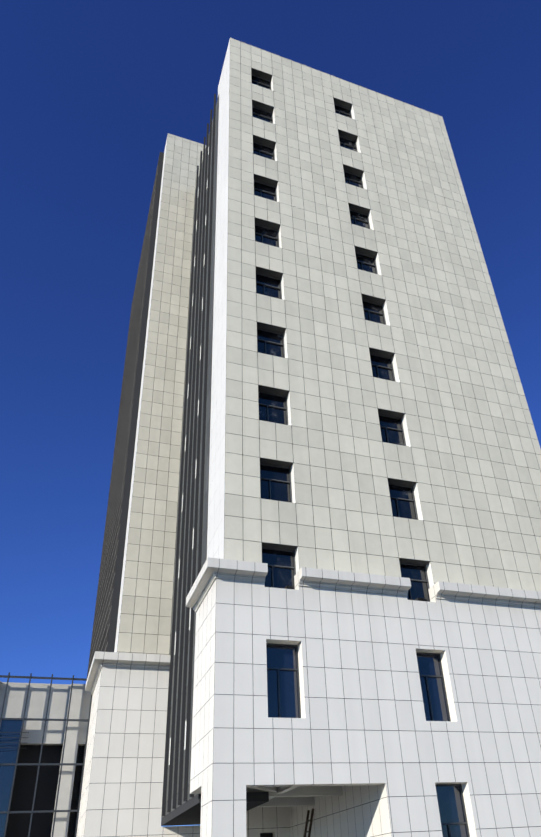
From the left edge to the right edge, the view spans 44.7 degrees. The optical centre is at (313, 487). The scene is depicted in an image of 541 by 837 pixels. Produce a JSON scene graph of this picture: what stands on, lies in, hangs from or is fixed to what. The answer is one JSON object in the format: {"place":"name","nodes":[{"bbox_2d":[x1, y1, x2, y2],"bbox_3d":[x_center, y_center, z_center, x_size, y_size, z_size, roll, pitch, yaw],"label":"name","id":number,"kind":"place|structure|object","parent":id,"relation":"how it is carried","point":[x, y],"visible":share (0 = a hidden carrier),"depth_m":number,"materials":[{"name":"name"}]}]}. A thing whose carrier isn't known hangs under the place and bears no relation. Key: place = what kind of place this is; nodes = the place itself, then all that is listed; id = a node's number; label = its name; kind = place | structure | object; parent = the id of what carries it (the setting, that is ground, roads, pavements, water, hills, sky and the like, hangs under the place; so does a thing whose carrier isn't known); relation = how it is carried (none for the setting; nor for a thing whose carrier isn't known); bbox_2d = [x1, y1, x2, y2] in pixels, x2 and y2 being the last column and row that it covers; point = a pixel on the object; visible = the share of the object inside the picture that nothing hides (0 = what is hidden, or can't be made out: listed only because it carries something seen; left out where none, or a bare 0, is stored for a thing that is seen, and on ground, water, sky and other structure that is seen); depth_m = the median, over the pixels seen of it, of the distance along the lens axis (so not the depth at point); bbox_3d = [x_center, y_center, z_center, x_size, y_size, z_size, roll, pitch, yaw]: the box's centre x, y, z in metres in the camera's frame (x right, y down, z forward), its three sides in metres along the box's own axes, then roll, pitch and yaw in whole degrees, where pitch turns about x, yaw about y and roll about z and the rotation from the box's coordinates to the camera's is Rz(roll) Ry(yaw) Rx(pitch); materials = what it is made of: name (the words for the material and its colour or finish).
{"place":"outdoors","nodes":[
{"label":"outdoors","id":0,"kind":"place"},
{"bbox_2d":[74,651,199,836],"bbox_3d":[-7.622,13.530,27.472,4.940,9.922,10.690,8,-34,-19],"label":"podium wing","id":1,"kind":"structure","parent":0,"point":[122,788],"depth_m":24.13,"materials":[{"name":"white tile"}]},
{"bbox_2d":[114,133,205,654],"bbox_3d":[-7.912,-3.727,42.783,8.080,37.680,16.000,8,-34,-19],"label":"wing tower","id":2,"kind":"structure","parent":1,"relation":"on","point":[144,612],"depth_m":32.27,"materials":[{"name":"beige tile"}]},
{"bbox_2d":[87,152,163,677],"bbox_3d":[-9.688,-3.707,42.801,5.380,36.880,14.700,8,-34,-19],"label":"side facade","id":3,"kind":"structure","parent":2,"relation":"attached to","point":[107,607],"depth_m":37.45,"materials":[{"name":"grey tile"}]},
{"bbox_2d":[0,0,540,826],"label":"sky","id":4,"kind":"structure","parent":0,"point":[92,92],"materials":[{"name":"blue"}]},
{"bbox_2d":[186,557,540,836],"bbox_3d":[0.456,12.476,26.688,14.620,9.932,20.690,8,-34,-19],"label":"podium wing","id":5,"kind":"structure","parent":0,"point":[428,713],"depth_m":18.77,"materials":[{"name":"white tile"}]},
{"bbox_2d":[175,38,540,646],"bbox_3d":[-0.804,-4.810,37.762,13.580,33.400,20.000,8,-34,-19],"label":"tower wing","id":6,"kind":"structure","parent":5,"relation":"on","point":[369,412],"depth_m":26.96,"materials":[{"name":"beige tile"}]},
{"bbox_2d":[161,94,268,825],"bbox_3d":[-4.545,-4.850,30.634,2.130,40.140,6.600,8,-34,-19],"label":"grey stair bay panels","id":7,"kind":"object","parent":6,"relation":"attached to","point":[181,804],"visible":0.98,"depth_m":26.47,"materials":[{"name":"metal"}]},
{"label":"ground","id":8,"kind":"structure","parent":0,"visible":0},
{"bbox_2d":[0,672,91,836],"bbox_3d":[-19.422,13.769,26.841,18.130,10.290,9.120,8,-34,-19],"label":"adjacent building facade","id":9,"kind":"structure","parent":8,"relation":"on","point":[41,769],"depth_m":27.23,"materials":[{"name":"grey"}]},
{"bbox_2d":[0,732,28,747],"bbox_3d":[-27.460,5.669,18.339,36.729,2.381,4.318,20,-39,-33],"label":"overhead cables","id":10,"kind":"object","parent":9,"relation":"attached to","point":[11,737],"visible":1,"depth_m":26.43,"materials":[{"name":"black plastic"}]},
{"bbox_3d":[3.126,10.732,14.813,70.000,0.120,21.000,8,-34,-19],"label":"forecourt paving","id":11,"kind":"structure","parent":0,"visible":0},
{"bbox_2d":[304,808,313,836],"bbox_3d":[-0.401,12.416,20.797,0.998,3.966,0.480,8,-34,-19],"label":"ladder","id":12,"kind":"object","parent":11,"relation":"on","point":[306,824],"visible":1,"depth_m":21.71,"materials":[{"name":"black metal"}]},
{"bbox_2d":[246,783,391,836],"bbox_3d":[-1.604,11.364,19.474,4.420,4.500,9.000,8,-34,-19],"label":"entrance porch","id":13,"kind":"object","parent":11,"relation":"on","point":[352,810],"visible":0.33,"depth_m":19.90,"materials":[{"name":"tile"}]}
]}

